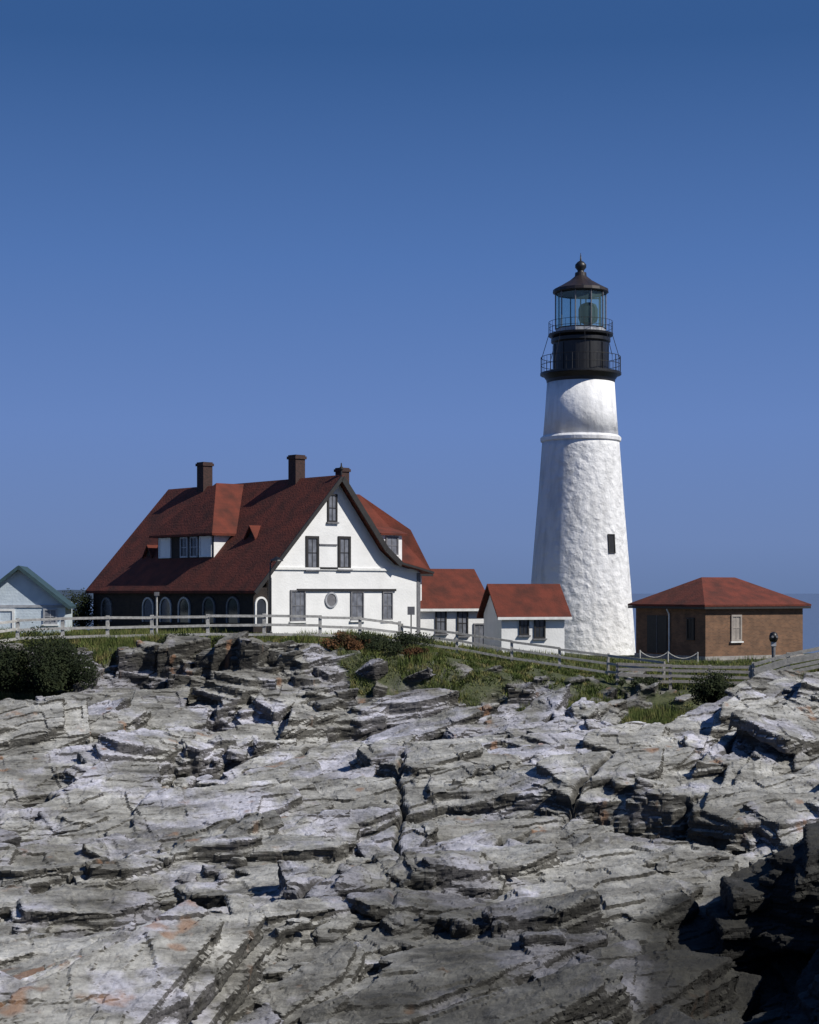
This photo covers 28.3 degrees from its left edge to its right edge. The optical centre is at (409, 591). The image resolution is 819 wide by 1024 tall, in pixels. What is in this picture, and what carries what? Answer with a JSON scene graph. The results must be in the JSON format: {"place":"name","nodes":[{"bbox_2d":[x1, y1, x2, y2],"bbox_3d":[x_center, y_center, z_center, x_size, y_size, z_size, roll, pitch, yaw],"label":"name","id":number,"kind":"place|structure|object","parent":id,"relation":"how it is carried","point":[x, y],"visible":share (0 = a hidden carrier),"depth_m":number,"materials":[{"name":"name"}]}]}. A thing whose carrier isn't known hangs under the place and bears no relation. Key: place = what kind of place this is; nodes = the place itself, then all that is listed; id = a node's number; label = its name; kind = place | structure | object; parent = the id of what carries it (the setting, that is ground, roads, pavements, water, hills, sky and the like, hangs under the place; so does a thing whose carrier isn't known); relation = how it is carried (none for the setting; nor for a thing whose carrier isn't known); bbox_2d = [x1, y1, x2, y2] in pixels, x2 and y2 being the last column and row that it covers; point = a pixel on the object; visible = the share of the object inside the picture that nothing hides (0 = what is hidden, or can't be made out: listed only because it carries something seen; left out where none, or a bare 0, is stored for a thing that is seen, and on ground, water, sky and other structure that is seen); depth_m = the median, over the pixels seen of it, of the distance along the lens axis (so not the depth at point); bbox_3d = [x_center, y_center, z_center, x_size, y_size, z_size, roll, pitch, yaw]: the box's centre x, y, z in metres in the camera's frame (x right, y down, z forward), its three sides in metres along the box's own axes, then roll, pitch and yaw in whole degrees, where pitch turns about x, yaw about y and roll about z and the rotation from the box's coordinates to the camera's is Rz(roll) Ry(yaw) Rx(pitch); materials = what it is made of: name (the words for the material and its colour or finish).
{"place":"outdoors","nodes":[
{"label":"outdoors","id":0,"kind":"place"},
{"bbox_2d":[57,590,92,601],"bbox_3d":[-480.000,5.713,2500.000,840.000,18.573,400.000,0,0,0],"label":"distant headland","id":1,"kind":"structure","parent":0,"point":[74,592],"depth_m":2314.00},
{"bbox_2d":[0,630,818,1023],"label":"rocky ground","id":2,"kind":"structure","parent":0,"point":[278,832],"depth_m":54.51,"materials":[{"name":"grey stone"}]},
{"bbox_2d":[0,565,75,632],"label":"cottage","id":3,"kind":"structure","parent":2,"relation":"on","point":[26,593],"depth_m":93.06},
{"bbox_2d":[0,609,14,631],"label":"door","id":4,"kind":"structure","parent":3,"relation":"in","point":[5,614],"depth_m":92.87,"materials":[{"name":"white wood"}]},
{"bbox_2d":[42,609,58,625],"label":"window","id":5,"kind":"structure","parent":3,"relation":"in","point":[47,613],"depth_m":93.19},
{"bbox_2d":[0,622,99,691],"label":"shrub","id":6,"kind":"object","parent":2,"relation":"on","point":[55,666],"visible":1,"depth_m":78.87,"materials":[{"name":"green plant"}]},
{"bbox_2d":[62,588,97,629],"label":"shrub","id":7,"kind":"object","parent":2,"relation":"on","point":[84,609],"visible":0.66,"depth_m":103.82,"materials":[{"name":"green plant"}]},
{"bbox_2d":[154,592,158,633],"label":"utility post","id":8,"kind":"object","parent":2,"relation":"on","point":[156,594],"visible":0.78,"depth_m":87.45,"materials":[{"name":"white wood"}]},
{"bbox_2d":[157,632,222,644],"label":"shrub","id":9,"kind":"object","parent":2,"relation":"on","point":[162,640],"visible":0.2,"depth_m":83.36,"materials":[{"name":"green plant"}]},
{"bbox_2d":[0,614,400,642],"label":"rail fence","id":10,"kind":"object","parent":2,"relation":"on","point":[207,625],"visible":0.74,"depth_m":86.00,"materials":[{"name":"white wood"}]},
{"bbox_2d":[85,454,433,637],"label":"keepers house","id":11,"kind":"structure","parent":2,"relation":"on","point":[337,545],"depth_m":96.91,"materials":[{"name":"white paint"}]},
{"bbox_2d":[101,597,111,621],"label":"arched window","id":12,"kind":"structure","parent":11,"relation":"in","point":[106,604],"depth_m":102.87,"materials":[{"name":"glass"}]},
{"bbox_2d":[142,597,153,621],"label":"arched window","id":13,"kind":"structure","parent":11,"relation":"in","point":[148,604],"depth_m":99.34,"materials":[{"name":"glass"}]},
{"bbox_2d":[159,597,171,621],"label":"arched window","id":14,"kind":"structure","parent":11,"relation":"in","point":[165,607],"depth_m":97.88,"materials":[{"name":"glass"}]},
{"bbox_2d":[180,537,187,557],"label":"window","id":15,"kind":"structure","parent":11,"relation":"in","point":[183,540],"depth_m":99.03,"materials":[{"name":"blue glass"}]},
{"bbox_2d":[178,597,190,622],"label":"arched window","id":16,"kind":"structure","parent":11,"relation":"in","point":[184,607],"depth_m":96.38,"materials":[{"name":"glass"}]},
{"bbox_2d":[190,537,197,556],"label":"window","id":17,"kind":"structure","parent":11,"relation":"in","point":[193,540],"depth_m":98.23,"materials":[{"name":"blue glass"}]},
{"bbox_2d":[202,597,215,622],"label":"arched window","id":18,"kind":"structure","parent":11,"relation":"in","point":[208,606],"depth_m":94.47,"materials":[{"name":"glass"}]},
{"bbox_2d":[226,596,239,622],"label":"arched window","id":19,"kind":"structure","parent":11,"relation":"in","point":[232,605],"depth_m":92.73,"materials":[{"name":"glass"}]},
{"bbox_2d":[254,597,267,623],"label":"arched window","id":20,"kind":"structure","parent":11,"relation":"in","point":[261,604],"depth_m":91.63,"materials":[{"name":"white wood"}]},
{"bbox_2d":[289,590,307,622],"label":"window","id":21,"kind":"structure","parent":11,"relation":"in","point":[297,598],"depth_m":93.39,"materials":[{"name":"grey glass"}]},
{"bbox_2d":[304,536,320,570],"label":"window","id":22,"kind":"structure","parent":11,"relation":"in","point":[311,542],"depth_m":94.08,"materials":[{"name":"grey glass"}]},
{"bbox_2d":[325,592,337,607],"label":"round window","id":23,"kind":"structure","parent":11,"relation":"in","point":[331,599],"depth_m":95.00,"materials":[{"name":"grey glass"}]},
{"bbox_2d":[326,494,338,523],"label":"window","id":24,"kind":"structure","parent":11,"relation":"in","point":[332,503],"depth_m":95.10,"materials":[{"name":"grey glass"}]},
{"bbox_2d":[337,536,352,570],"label":"window","id":25,"kind":"structure","parent":11,"relation":"in","point":[344,542],"depth_m":95.70,"materials":[{"name":"grey glass"}]},
{"bbox_2d":[349,591,365,621],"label":"window","id":26,"kind":"structure","parent":11,"relation":"in","point":[356,597],"depth_m":96.36,"materials":[{"name":"grey glass"}]},
{"bbox_2d":[382,592,394,620],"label":"window","id":27,"kind":"structure","parent":11,"relation":"in","point":[387,597],"depth_m":97.97,"materials":[{"name":"grey glass"}]},
{"bbox_2d":[385,536,399,556],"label":"window","id":28,"kind":"structure","parent":11,"relation":"in","point":[392,542],"depth_m":99.86,"materials":[{"name":"grey glass"}]},
{"bbox_2d":[268,557,282,632],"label":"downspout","id":29,"kind":"object","parent":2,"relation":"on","point":[275,559],"visible":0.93,"depth_m":87.95,"materials":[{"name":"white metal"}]},
{"bbox_2d":[318,630,370,650],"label":"shrub","id":30,"kind":"object","parent":2,"relation":"on","point":[344,638],"visible":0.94,"depth_m":82.16,"materials":[{"name":"brown plant"}]},
{"bbox_2d":[0,623,818,736],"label":"grass","id":31,"kind":"structure","parent":2,"relation":"on","point":[101,645],"depth_m":83.89,"materials":[{"name":"green plant"}]},
{"bbox_2d":[0,647,37,692],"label":"shrub","id":32,"kind":"object","parent":31,"relation":"on","point":[15,683],"visible":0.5,"depth_m":79.52,"materials":[{"name":"green plant"}]},
{"bbox_2d":[319,631,439,653],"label":"shrub","id":33,"kind":"object","parent":31,"relation":"on","point":[403,640],"visible":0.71,"depth_m":82.56,"materials":[{"name":"green plant"}]},
{"bbox_2d":[688,669,734,705],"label":"shrub","id":34,"kind":"object","parent":31,"relation":"on","point":[714,687],"visible":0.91,"depth_m":77.19,"materials":[{"name":"green plant"}]},
{"bbox_2d":[407,607,414,633],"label":"sign post","id":35,"kind":"object","parent":2,"relation":"on","point":[410,611],"visible":0.78,"depth_m":88.94,"materials":[{"name":"black metal"}]},
{"bbox_2d":[396,646,428,658],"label":"shrub","id":36,"kind":"object","parent":2,"relation":"on","point":[414,650],"visible":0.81,"depth_m":82.31,"materials":[{"name":"brown plant"}]},
{"bbox_2d":[420,569,484,648],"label":"connecting building","id":37,"kind":"structure","parent":2,"relation":"on","point":[451,600],"depth_m":102.31,"materials":[{"name":"white paint"}]},
{"bbox_2d":[434,611,447,634],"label":"window","id":38,"kind":"structure","parent":37,"relation":"in","point":[440,616],"depth_m":101.58,"materials":[{"name":"grey glass"}]},
{"bbox_2d":[457,611,469,636],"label":"window","id":39,"kind":"structure","parent":37,"relation":"in","point":[462,616],"depth_m":102.05,"materials":[{"name":"grey glass"}]},
{"bbox_2d":[473,623,483,648],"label":"door","id":40,"kind":"structure","parent":37,"relation":"in","point":[478,628],"depth_m":102.45,"materials":[{"name":"white wood"}]},
{"bbox_2d":[477,584,571,654],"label":"outbuilding","id":41,"kind":"structure","parent":2,"relation":"on","point":[540,614],"depth_m":97.85,"materials":[{"name":"white paint"}]},
{"bbox_2d":[518,620,530,636],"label":"window","id":42,"kind":"structure","parent":41,"relation":"in","point":[523,624],"depth_m":97.30,"materials":[{"name":"black glass"}]},
{"bbox_2d":[533,620,546,639],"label":"window","id":43,"kind":"structure","parent":41,"relation":"in","point":[539,625],"depth_m":97.57,"materials":[{"name":"black glass"}]},
{"bbox_2d":[401,624,664,679],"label":"rail fence","id":44,"kind":"object","parent":2,"relation":"on","point":[456,648],"visible":0.77,"depth_m":85.67,"materials":[{"name":"beige wood"}]},
{"bbox_2d":[531,253,635,654],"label":"lighthouse","id":45,"kind":"object","parent":2,"relation":"on","point":[580,555],"visible":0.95,"depth_m":111.59,"materials":[{"name":"paint"}]},
{"bbox_2d":[607,534,615,552],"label":"window","id":46,"kind":"structure","parent":45,"relation":"in","point":[611,537],"depth_m":111.25,"materials":[{"name":"black glass"}]},
{"bbox_2d":[615,675,664,689],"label":"shrub","id":47,"kind":"object","parent":2,"relation":"on","point":[648,681],"visible":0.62,"depth_m":81.56,"materials":[{"name":"green plant"}]},
{"bbox_2d":[639,650,697,662],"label":"rope barrier","id":48,"kind":"object","parent":2,"relation":"on","point":[667,652],"visible":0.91,"depth_m":94.97,"materials":[{"name":"white wood"}]},
{"bbox_2d":[616,663,751,689],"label":"rail fence","id":49,"kind":"object","parent":2,"relation":"on","point":[670,670],"visible":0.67,"depth_m":82.14,"materials":[{"name":"grey wood"}]},
{"bbox_2d":[628,577,810,660],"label":"brick building","id":50,"kind":"structure","parent":2,"relation":"on","point":[725,618],"depth_m":102.44,"materials":[{"name":"red brick"}]},
{"bbox_2d":[647,615,666,652],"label":"double door","id":51,"kind":"structure","parent":50,"relation":"in","point":[656,624],"depth_m":104.01,"materials":[{"name":"black wood"}]},
{"bbox_2d":[686,618,694,639],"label":"window","id":52,"kind":"structure","parent":50,"relation":"in","point":[690,622],"depth_m":101.16,"materials":[{"name":"black glass"}]},
{"bbox_2d":[730,615,743,642],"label":"window","id":53,"kind":"structure","parent":50,"relation":"in","point":[736,620],"depth_m":101.18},
{"bbox_2d":[769,632,777,661],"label":"coin viewer","id":54,"kind":"object","parent":2,"relation":"on","point":[773,637],"visible":0.77,"depth_m":92.89,"materials":[{"name":"black metal"}]},
{"bbox_2d":[751,647,818,676],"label":"rail fence","id":55,"kind":"object","parent":2,"relation":"on","point":[787,661],"visible":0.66,"depth_m":81.35,"materials":[{"name":"beige wood"}]},
{"bbox_2d":[0,0,818,593],"label":"sky","id":56,"kind":"structure","parent":0,"point":[242,237],"materials":[{"name":"blue"}]},
{"bbox_2d":[72,594,818,653],"bbox_3d":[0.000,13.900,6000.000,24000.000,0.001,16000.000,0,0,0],"label":"sea","id":57,"kind":"structure","parent":0,"point":[811,627],"depth_m":851.85,"materials":[{"name":"blue liquid"}]}
]}

